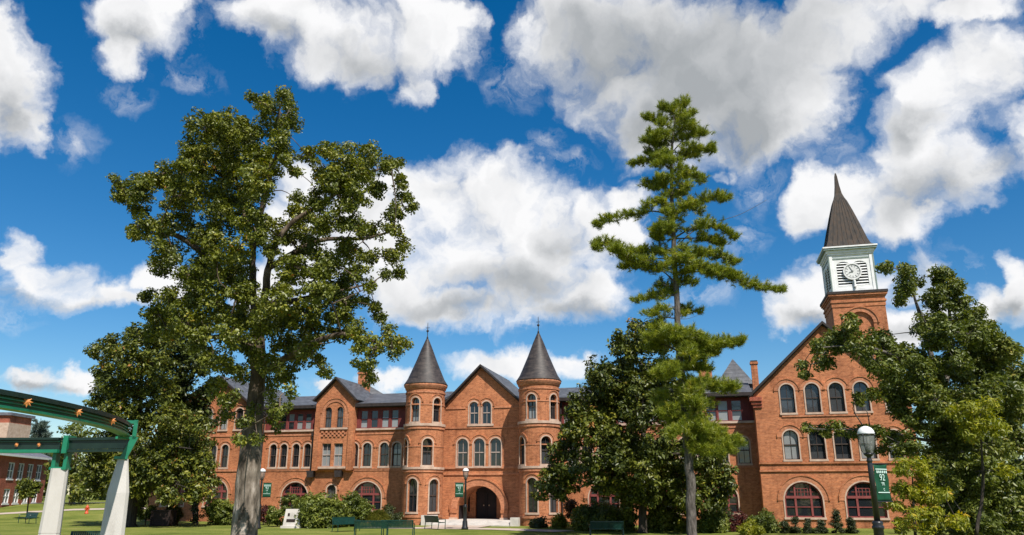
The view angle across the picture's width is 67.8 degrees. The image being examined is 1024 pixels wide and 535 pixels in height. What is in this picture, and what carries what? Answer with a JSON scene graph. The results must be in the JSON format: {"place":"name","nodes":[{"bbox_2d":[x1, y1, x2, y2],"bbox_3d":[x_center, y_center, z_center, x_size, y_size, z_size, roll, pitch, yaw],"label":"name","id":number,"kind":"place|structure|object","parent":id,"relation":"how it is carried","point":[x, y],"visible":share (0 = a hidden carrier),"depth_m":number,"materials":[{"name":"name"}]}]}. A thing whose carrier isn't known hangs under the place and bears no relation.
{"place":"outdoors","nodes":[
{"label":"outdoors","id":0,"kind":"place"},
{"bbox_2d":[163,503,186,524],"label":"bush","id":1,"kind":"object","parent":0,"point":[178,508],"depth_m":60.19,"materials":[{"name":"green plant"}]},
{"bbox_2d":[364,527,571,531],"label":"path","id":2,"kind":"structure","parent":0,"point":[542,530],"depth_m":53.20,"materials":[{"name":"beige concrete"}]},
{"bbox_2d":[424,515,445,528],"bbox_3d":[-5.339,17.587,52.637,0.676,0.879,1.856,12,-20,-34],"label":"garden bench","id":3,"kind":"object","parent":2,"relation":"on","point":[435,519],"visible":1,"depth_m":52.41,"materials":[{"name":"green paint"}]},
{"bbox_2d":[0,495,1005,534],"bbox_3d":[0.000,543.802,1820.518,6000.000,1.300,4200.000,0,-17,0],"label":"lawn","id":4,"kind":"structure","parent":0,"point":[76,520],"depth_m":52.25,"materials":[{"name":"green plant"}]},
{"bbox_2d":[0,412,35,437],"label":"brick hall","id":5,"kind":"structure","parent":4,"relation":"on","point":[15,425],"depth_m":107.41,"materials":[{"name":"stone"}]},
{"bbox_2d":[0,453,51,507],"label":"brick hall","id":6,"kind":"structure","parent":4,"relation":"on","point":[14,467],"depth_m":86.08,"materials":[{"name":"red brick"}]},
{"bbox_2d":[15,477,42,519],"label":"oak tree","id":7,"kind":"object","parent":4,"relation":"on","point":[28,488],"visible":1,"depth_m":70.52,"materials":[{"name":"green plant"}]},
{"bbox_2d":[31,419,53,500],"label":"pine tree","id":8,"kind":"object","parent":4,"relation":"on","point":[40,429],"visible":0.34,"depth_m":125.17,"materials":[{"name":"green plant"}]},
{"bbox_2d":[0,435,129,534],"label":"gateway arch","id":9,"kind":"structure","parent":4,"relation":"on","point":[52,513],"depth_m":28.88,"materials":[{"name":"green paint"}]},
{"bbox_2d":[0,389,138,534],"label":"gateway arch","id":10,"kind":"structure","parent":4,"relation":"on","point":[115,512],"depth_m":20.20,"materials":[{"name":"green paint"}]},
{"bbox_2d":[43,422,104,503],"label":"oak tree","id":11,"kind":"object","parent":4,"relation":"on","point":[77,490],"visible":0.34,"depth_m":86.97,"materials":[{"name":"green plant"}]},
{"bbox_2d":[72,321,221,526],"bbox_3d":[-27.915,12.041,59.129,11.080,15.592,10.690,7,-18,-21],"label":"magnolia tree","id":12,"kind":"object","parent":4,"relation":"on","point":[187,443],"visible":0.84,"depth_m":57.12,"materials":[{"name":"green plant"}]},
{"bbox_2d":[137,493,158,524],"bbox_3d":[-28.862,19.062,60.185,2.478,2.620,1.935,0,-17,0],"label":"shrub","id":13,"kind":"object","parent":4,"relation":"on","point":[142,514],"visible":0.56,"depth_m":59.96,"materials":[{"name":"green plant"}]},
{"bbox_2d":[149,510,176,525],"bbox_3d":[-26.507,19.052,57.974,1.540,1.170,0.980,-2,-17,5],"label":"equipment enclosure","id":14,"kind":"object","parent":4,"relation":"on","point":[162,517],"visible":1,"depth_m":57.61,"materials":[{"name":"black metal"}]},
{"bbox_2d":[149,304,218,523],"bbox_3d":[-28.651,11.947,65.117,7.839,19.183,6.551,0,-17,0],"label":"oak tree","id":15,"kind":"object","parent":4,"relation":"on","point":[185,363],"visible":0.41,"depth_m":64.57,"materials":[{"name":"green plant"}]},
{"bbox_2d":[189,500,203,525],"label":"shrub","id":16,"kind":"object","parent":4,"relation":"on","point":[195,518],"visible":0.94,"depth_m":58.88,"materials":[{"name":"green plant"}]},
{"bbox_2d":[200,498,233,525],"bbox_3d":[-22.777,19.327,60.371,3.165,2.214,3.281,-4,-17,15],"label":"shrub","id":17,"kind":"object","parent":4,"relation":"on","point":[220,512],"visible":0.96,"depth_m":59.41,"materials":[{"name":"green plant"}]},
{"bbox_2d":[258,468,265,528],"bbox_3d":[-17.435,16.233,53.596,1.020,4.075,0.480,0,-17,0],"label":"street lamp","id":18,"kind":"object","parent":4,"relation":"on","point":[261,479],"visible":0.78,"depth_m":53.60,"materials":[{"name":"black metal"}]},
{"bbox_2d":[105,85,419,534],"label":"oak tree","id":19,"kind":"object","parent":4,"relation":"on","point":[203,273],"visible":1,"depth_m":26.59,"materials":[{"name":"green plant"}]},
{"bbox_2d":[265,505,290,526],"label":"shrub","id":20,"kind":"object","parent":4,"relation":"on","point":[275,516],"visible":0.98,"depth_m":56.78,"materials":[{"name":"green plant"}]},
{"bbox_2d":[278,492,301,516],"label":"shrub","id":21,"kind":"object","parent":4,"relation":"on","point":[286,500],"visible":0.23,"depth_m":59.42,"materials":[{"name":"green plant"}]},
{"bbox_2d":[280,509,303,527],"bbox_3d":[-15.695,17.991,54.638,1.500,1.300,0.700,-2,-17,7],"label":"stone marker","id":22,"kind":"object","parent":4,"relation":"on","point":[289,521],"visible":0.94,"depth_m":54.40,"materials":[{"name":"stone"}]},
{"bbox_2d":[291,491,352,528],"bbox_3d":[-14.055,17.735,55.723,4.742,2.717,4.710,0,-17,0],"label":"shrub","id":23,"kind":"object","parent":4,"relation":"on","point":[320,510],"visible":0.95,"depth_m":54.44,"materials":[{"name":"green plant"}]},
{"bbox_2d":[332,517,360,531],"bbox_3d":[-10.736,16.607,49.347,0.676,0.879,1.856,-13,-21,37],"label":"garden bench","id":24,"kind":"object","parent":4,"relation":"on","point":[338,521],"visible":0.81,"depth_m":49.47,"materials":[{"name":"green paint"}]},
{"bbox_2d":[340,490,375,526],"bbox_3d":[-11.688,18.195,57.481,3.058,2.732,2.675,0,-17,0],"label":"shrub","id":25,"kind":"object","parent":4,"relation":"on","point":[361,508],"visible":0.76,"depth_m":56.76,"materials":[{"name":"green plant"}]},
{"bbox_2d":[354,520,388,534],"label":"garden bench","id":26,"kind":"object","parent":4,"relation":"on","point":[385,524],"visible":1,"depth_m":42.83,"materials":[{"name":"green paint"}]},
{"bbox_2d":[365,508,391,525],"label":"ornamental grass","id":27,"kind":"object","parent":4,"relation":"on","point":[379,514],"depth_m":56.14,"materials":[{"name":"green plant"}]},
{"bbox_2d":[382,503,403,523],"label":"shrub","id":28,"kind":"object","parent":4,"relation":"on","point":[388,510],"visible":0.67,"depth_m":58.99,"materials":[{"name":"green plant"}]},
{"bbox_2d":[381,520,414,534],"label":"garden bench","id":29,"kind":"object","parent":4,"relation":"on","point":[397,523],"visible":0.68,"depth_m":43.58,"materials":[{"name":"green paint"}]},
{"bbox_2d":[454,468,468,529],"bbox_3d":[-3.492,15.947,52.638,1.020,4.075,0.480,0,-17,0],"label":"street lamp","id":30,"kind":"object","parent":4,"relation":"on","point":[464,525],"visible":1,"depth_m":52.37,"materials":[{"name":"black metal"}]},
{"bbox_2d":[43,445,1021,499],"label":"woods","id":31,"kind":"object","parent":4,"relation":"on","point":[103,497],"visible":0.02,"depth_m":141.58,"materials":[{"name":"green plant"}]},
{"bbox_2d":[146,173,926,528],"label":"college hall","id":32,"kind":"structure","parent":4,"relation":"on","point":[418,445],"depth_m":62.27,"materials":[{"name":"red brick"}]},
{"bbox_2d":[201,475,231,506],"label":"window","id":33,"kind":"structure","parent":32,"relation":"in","point":[225,488],"depth_m":68.35,"materials":[{"name":"beige glass"}]},
{"bbox_2d":[218,441,231,468],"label":"window","id":34,"kind":"structure","parent":32,"relation":"in","point":[226,449],"depth_m":69.27,"materials":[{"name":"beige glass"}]},
{"bbox_2d":[232,404,245,430],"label":"window","id":35,"kind":"structure","parent":32,"relation":"in","point":[240,413],"depth_m":70.07,"materials":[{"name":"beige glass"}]},
{"bbox_2d":[266,440,279,468],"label":"window","id":36,"kind":"structure","parent":32,"relation":"in","point":[274,450],"depth_m":68.73,"materials":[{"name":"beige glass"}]},
{"bbox_2d":[277,440,290,468],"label":"window","id":37,"kind":"structure","parent":32,"relation":"in","point":[284,453],"depth_m":68.48,"materials":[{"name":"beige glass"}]},
{"bbox_2d":[277,477,311,508],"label":"window","id":38,"kind":"structure","parent":32,"relation":"in","point":[300,487],"depth_m":67.35,"materials":[{"name":"beige glass"}]},
{"bbox_2d":[289,440,302,468],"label":"window","id":39,"kind":"structure","parent":32,"relation":"in","point":[296,455],"depth_m":68.18,"materials":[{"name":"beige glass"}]},
{"bbox_2d":[300,440,311,468],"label":"window","id":40,"kind":"structure","parent":32,"relation":"in","point":[307,457],"depth_m":67.96,"materials":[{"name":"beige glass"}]},
{"bbox_2d":[322,444,330,465],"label":"window","id":41,"kind":"structure","parent":32,"relation":"in","point":[326,452],"depth_m":67.14,"materials":[{"name":"white glass"}]},
{"bbox_2d":[323,481,339,498],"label":"window","id":42,"kind":"structure","parent":32,"relation":"in","point":[333,486],"depth_m":66.48,"materials":[{"name":"clear glass"}]},
{"bbox_2d":[334,443,342,465],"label":"window","id":43,"kind":"structure","parent":32,"relation":"in","point":[338,451],"depth_m":66.88,"materials":[{"name":"white glass"}]},
{"bbox_2d":[353,439,361,467],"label":"window","id":44,"kind":"structure","parent":32,"relation":"in","point":[357,442],"depth_m":66.81,"materials":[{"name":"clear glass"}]},
{"bbox_2d":[360,410,367,427],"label":"window","id":45,"kind":"structure","parent":32,"relation":"in","point":[364,413],"depth_m":67.66,"materials":[{"name":"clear glass"}]},
{"bbox_2d":[359,439,374,467],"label":"window","id":46,"kind":"structure","parent":32,"relation":"in","point":[368,447],"depth_m":66.60,"materials":[{"name":"clear glass"}]},
{"bbox_2d":[348,476,385,510],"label":"window","id":47,"kind":"structure","parent":32,"relation":"in","point":[372,489],"depth_m":65.61,"materials":[{"name":"clear glass"}]},
{"bbox_2d":[371,410,377,427],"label":"window","id":48,"kind":"structure","parent":32,"relation":"in","point":[374,413],"depth_m":67.42,"materials":[{"name":"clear glass"}]},
{"bbox_2d":[376,438,391,467],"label":"window","id":49,"kind":"structure","parent":32,"relation":"in","point":[384,455],"depth_m":66.23,"materials":[{"name":"clear glass"}]},
{"bbox_2d":[381,410,388,427],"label":"window","id":50,"kind":"structure","parent":32,"relation":"in","point":[385,413],"depth_m":67.17,"materials":[{"name":"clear glass"}]},
{"bbox_2d":[391,409,398,427],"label":"window","id":51,"kind":"structure","parent":32,"relation":"in","point":[395,413],"depth_m":66.97,"materials":[{"name":"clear glass"}]},
{"bbox_2d":[388,438,403,467],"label":"window","id":52,"kind":"structure","parent":32,"relation":"in","point":[397,448],"depth_m":65.97,"materials":[{"name":"clear glass"}]},
{"bbox_2d":[402,435,410,466],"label":"window","id":53,"kind":"structure","parent":32,"relation":"in","point":[406,437],"depth_m":62.23,"materials":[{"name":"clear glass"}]},
{"bbox_2d":[405,474,421,513],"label":"window","id":54,"kind":"structure","parent":32,"relation":"in","point":[414,483],"depth_m":60.70,"materials":[{"name":"clear glass"}]},
{"bbox_2d":[408,393,423,422],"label":"window","id":55,"kind":"structure","parent":32,"relation":"in","point":[416,408],"depth_m":62.59,"materials":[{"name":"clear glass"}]},
{"bbox_2d":[418,434,436,466],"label":"window","id":56,"kind":"structure","parent":32,"relation":"in","point":[426,458],"depth_m":61.59,"materials":[{"name":"clear glass"}]},
{"bbox_2d":[425,475,441,513],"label":"window","id":57,"kind":"structure","parent":32,"relation":"in","point":[431,482],"depth_m":60.91,"materials":[{"name":"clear glass"}]},
{"bbox_2d":[430,394,443,423],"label":"window","id":58,"kind":"structure","parent":32,"relation":"in","point":[435,409],"depth_m":62.86,"materials":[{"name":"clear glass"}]},
{"bbox_2d":[453,434,471,466],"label":"window","id":59,"kind":"structure","parent":32,"relation":"in","point":[463,445],"depth_m":63.81,"materials":[{"name":"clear glass"}]},
{"bbox_2d":[465,398,481,423],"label":"window","id":60,"kind":"structure","parent":32,"relation":"in","point":[474,408],"depth_m":64.52,"materials":[{"name":"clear glass"}]},
{"bbox_2d":[469,434,487,466],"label":"window","id":61,"kind":"structure","parent":32,"relation":"in","point":[479,447],"depth_m":63.47,"materials":[{"name":"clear glass"}]},
{"bbox_2d":[478,397,494,423],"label":"window","id":62,"kind":"structure","parent":32,"relation":"in","point":[486,410],"depth_m":64.25,"materials":[{"name":"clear glass"}]},
{"bbox_2d":[476,487,496,518],"bbox_3d":[-2.147,19.866,64.666,1.848,2.750,0.148,-4,-17,13],"label":"door","id":63,"kind":"structure","parent":32,"relation":"in","point":[486,499],"depth_m":64.66,"materials":[{"name":"wood"}]},
{"bbox_2d":[486,434,504,465],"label":"window","id":64,"kind":"structure","parent":32,"relation":"in","point":[495,450],"depth_m":63.16,"materials":[{"name":"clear glass"}]},
{"bbox_2d":[518,432,527,465],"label":"window","id":65,"kind":"structure","parent":32,"relation":"in","point":[524,438],"depth_m":59.92,"materials":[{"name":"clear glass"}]},
{"bbox_2d":[523,389,539,420],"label":"window","id":66,"kind":"structure","parent":32,"relation":"in","point":[532,406],"depth_m":60.34,"materials":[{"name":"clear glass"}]},
{"bbox_2d":[523,473,539,514],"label":"window","id":67,"kind":"structure","parent":32,"relation":"in","point":[533,505],"depth_m":58.46,"materials":[{"name":"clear glass"}]},
{"bbox_2d":[537,432,554,465],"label":"window","id":68,"kind":"structure","parent":32,"relation":"in","point":[542,437],"depth_m":59.35,"materials":[{"name":"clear glass"}]},
{"bbox_2d":[546,390,558,420],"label":"window","id":69,"kind":"structure","parent":32,"relation":"in","point":[550,396],"depth_m":60.61,"materials":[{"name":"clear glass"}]},
{"bbox_2d":[548,492,559,514],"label":"window","id":70,"kind":"structure","parent":32,"relation":"in","point":[552,504],"depth_m":58.43,"materials":[{"name":"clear glass"}]},
{"bbox_2d":[584,485,620,506],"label":"window","id":71,"kind":"structure","parent":32,"relation":"in","point":[587,491],"depth_m":60.95,"materials":[{"name":"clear glass"}]},
{"bbox_2d":[717,400,728,420],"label":"window","id":72,"kind":"structure","parent":32,"relation":"in","point":[723,415],"depth_m":60.51,"materials":[{"name":"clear glass"}]},
{"bbox_2d":[715,484,743,514],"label":"window","id":73,"kind":"structure","parent":32,"relation":"in","point":[733,502],"depth_m":58.37,"materials":[{"name":"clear glass"}]},
{"bbox_2d":[730,400,742,420],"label":"window","id":74,"kind":"structure","parent":32,"relation":"in","point":[736,409],"depth_m":60.27,"materials":[{"name":"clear glass"}]},
{"bbox_2d":[737,432,753,464],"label":"window","id":75,"kind":"structure","parent":32,"relation":"in","point":[744,455],"depth_m":59.19,"materials":[{"name":"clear glass"}]},
{"bbox_2d":[773,378,799,414],"bbox_3d":[20.801,9.759,57.636,1.900,2.750,0.340,-4,-17,13],"label":"window","id":76,"kind":"structure","parent":32,"relation":"in","point":[787,396],"depth_m":57.68,"materials":[{"name":"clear glass"}]},
{"bbox_2d":[777,424,803,461],"bbox_3d":[20.734,13.027,56.681,1.950,2.720,0.340,-4,-17,13],"label":"window","id":77,"kind":"structure","parent":32,"relation":"in","point":[791,449],"depth_m":56.73,"materials":[{"name":"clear glass"}]},
{"bbox_2d":[778,475,829,519],"bbox_3d":[21.190,16.699,55.469,3.620,3.110,0.340,-4,-17,13],"label":"window","id":78,"kind":"structure","parent":32,"relation":"in","point":[801,499],"depth_m":55.50,"materials":[{"name":"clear glass"}]},
{"bbox_2d":[798,377,824,414],"bbox_3d":[22.540,9.635,57.221,1.900,2.750,0.340,-4,-17,13],"label":"window","id":79,"kind":"structure","parent":32,"relation":"in","point":[812,400],"depth_m":57.26,"materials":[{"name":"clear glass"}]},
{"bbox_2d":[803,423,828,460],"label":"window","id":80,"kind":"structure","parent":32,"relation":"in","point":[816,444],"depth_m":56.26,"materials":[{"name":"clear glass"}]},
{"bbox_2d":[822,376,849,413],"bbox_3d":[24.180,9.519,56.829,1.900,2.750,0.340,-4,-17,13],"label":"window","id":81,"kind":"structure","parent":32,"relation":"in","point":[836,399],"depth_m":56.87,"materials":[{"name":"clear glass"}]},
{"bbox_2d":[831,423,853,460],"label":"window","id":82,"kind":"structure","parent":32,"relation":"in","point":[842,452],"depth_m":55.81,"materials":[{"name":"clear glass"}]},
{"bbox_2d":[847,376,874,412],"bbox_3d":[25.853,9.400,56.429,1.900,2.750,0.340,-4,-17,13],"label":"window","id":83,"kind":"structure","parent":32,"relation":"in","point":[859,386],"depth_m":56.56,"materials":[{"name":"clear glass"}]},
{"bbox_2d":[839,474,893,519],"bbox_3d":[25.247,16.410,54.500,3.620,3.110,0.340,-4,-17,13],"label":"window","id":84,"kind":"structure","parent":32,"relation":"in","point":[855,491],"depth_m":54.65,"materials":[{"name":"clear glass"}]},
{"bbox_2d":[855,422,880,460],"bbox_3d":[25.849,12.663,55.458,1.950,2.720,0.340,-4,-17,13],"label":"window","id":85,"kind":"structure","parent":32,"relation":"in","point":[866,439],"depth_m":55.46,"materials":[{"name":"clear glass"}]},
{"bbox_2d":[528,515,549,527],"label":"shrub","id":86,"kind":"object","parent":4,"relation":"on","point":[540,522],"visible":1,"depth_m":54.60,"materials":[{"name":"green plant"}]},
{"bbox_2d":[550,512,570,528],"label":"shrub","id":87,"kind":"object","parent":4,"relation":"on","point":[558,520],"visible":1,"depth_m":53.62,"materials":[{"name":"green plant"}]},
{"bbox_2d":[561,498,579,517],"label":"crape myrtle","id":88,"kind":"object","parent":4,"relation":"on","point":[570,505],"visible":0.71,"depth_m":53.92,"materials":[{"name":"red plant"}]},
{"bbox_2d":[568,498,620,530],"bbox_3d":[5.787,16.687,51.525,4.093,2.232,4.218,0,-17,0],"label":"shrub","id":89,"kind":"object","parent":4,"relation":"on","point":[583,516],"visible":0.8,"depth_m":50.58,"materials":[{"name":"green plant"}]},
{"bbox_2d":[589,521,623,534],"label":"garden bench","id":90,"kind":"object","parent":4,"relation":"on","point":[599,525],"visible":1,"depth_m":41.87,"materials":[{"name":"green paint"}]},
{"bbox_2d":[608,505,638,530],"bbox_3d":[7.309,16.500,50.360,2.457,1.928,2.311,0,-17,0],"label":"shrub","id":91,"kind":"object","parent":4,"relation":"on","point":[629,521],"visible":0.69,"depth_m":49.76,"materials":[{"name":"green plant"}]},
{"bbox_2d":[530,317,739,532],"bbox_3d":[7.763,9.864,49.415,13.430,14.178,9.870,0,-17,0],"label":"magnolia tree","id":92,"kind":"object","parent":4,"relation":"on","point":[609,401],"visible":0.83,"depth_m":46.95,"materials":[{"name":"green plant"}]},
{"bbox_2d":[647,505,680,531],"bbox_3d":[9.955,16.397,50.235,2.818,2.073,3.372,0,-17,0],"label":"shrub","id":93,"kind":"object","parent":4,"relation":"on","point":[661,519],"visible":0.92,"depth_m":49.37,"materials":[{"name":"green plant"}]},
{"bbox_2d":[673,515,685,531],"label":"shrub","id":94,"kind":"object","parent":4,"relation":"on","point":[680,526],"visible":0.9,"depth_m":49.08,"materials":[{"name":"green plant"}]},
{"bbox_2d":[588,90,789,534],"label":"pine tree","id":95,"kind":"object","parent":4,"relation":"on","point":[695,347],"visible":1,"depth_m":36.11,"materials":[{"name":"green plant"}]},
{"bbox_2d":[696,508,731,532],"bbox_3d":[12.691,16.020,48.321,2.737,1.690,2.567,0,-17,0],"label":"shrub","id":96,"kind":"object","parent":4,"relation":"on","point":[709,521],"visible":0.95,"depth_m":47.61,"materials":[{"name":"green plant"}]},
{"bbox_2d":[727,510,747,531],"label":"shrub","id":97,"kind":"object","parent":4,"relation":"on","point":[737,521],"visible":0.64,"depth_m":49.18,"materials":[{"name":"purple plant"}]},
{"bbox_2d":[736,518,765,534],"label":"shrub","id":98,"kind":"object","parent":4,"relation":"on","point":[747,528],"visible":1,"depth_m":45.03,"materials":[{"name":"green plant"}]},
{"bbox_2d":[742,507,780,533],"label":"shrub","id":99,"kind":"object","parent":4,"relation":"on","point":[766,520],"visible":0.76,"depth_m":46.94,"materials":[{"name":"green plant"}]},
{"bbox_2d":[789,516,801,533],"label":"dwarf conifer","id":100,"kind":"object","parent":4,"relation":"on","point":[795,529],"visible":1,"depth_m":46.73,"materials":[{"name":"green plant"}]},
{"bbox_2d":[802,518,813,533],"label":"dwarf conifer","id":101,"kind":"object","parent":4,"relation":"on","point":[807,529],"visible":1,"depth_m":46.73,"materials":[{"name":"green plant"}]},
{"bbox_2d":[812,519,828,533],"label":"dwarf conifer","id":102,"kind":"object","parent":4,"relation":"on","point":[820,528],"visible":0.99,"depth_m":46.64,"materials":[{"name":"green plant"}]},
{"bbox_2d":[828,508,846,533],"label":"dwarf conifer","id":103,"kind":"object","parent":4,"relation":"on","point":[835,523],"visible":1,"depth_m":46.78,"materials":[{"name":"green plant"}]},
{"bbox_2d":[844,517,860,533],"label":"dwarf conifer","id":104,"kind":"object","parent":4,"relation":"on","point":[851,528],"visible":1,"depth_m":46.65,"materials":[{"name":"green plant"}]},
{"bbox_2d":[857,426,892,534],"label":"street lamp","id":105,"kind":"object","parent":4,"relation":"on","point":[878,528],"visible":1,"depth_m":20.19,"materials":[{"name":"black metal"}]},
{"bbox_2d":[873,464,890,500],"bbox_3d":[9.920,5.765,20.429,0.581,0.952,0.048,10,-19,-30],"label":"banner","id":106,"kind":"object","parent":105,"relation":"attached to","point":[881,481],"visible":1,"depth_m":20.41,"materials":[{"name":"green fabric"}]},
{"bbox_2d":[794,260,1023,534],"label":"oak tree","id":107,"kind":"object","parent":4,"relation":"on","point":[977,357],"visible":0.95,"depth_m":34.87,"materials":[{"name":"green plant"}]},
{"bbox_2d":[879,395,1021,534],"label":"young tree","id":108,"kind":"object","parent":4,"relation":"on","point":[980,421],"visible":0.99,"depth_m":30.14,"materials":[{"name":"green plant"}]},
{"bbox_2d":[0,0,1023,494],"label":"sky","id":109,"kind":"structure","parent":0,"point":[515,124],"materials":[{"name":"blue"}]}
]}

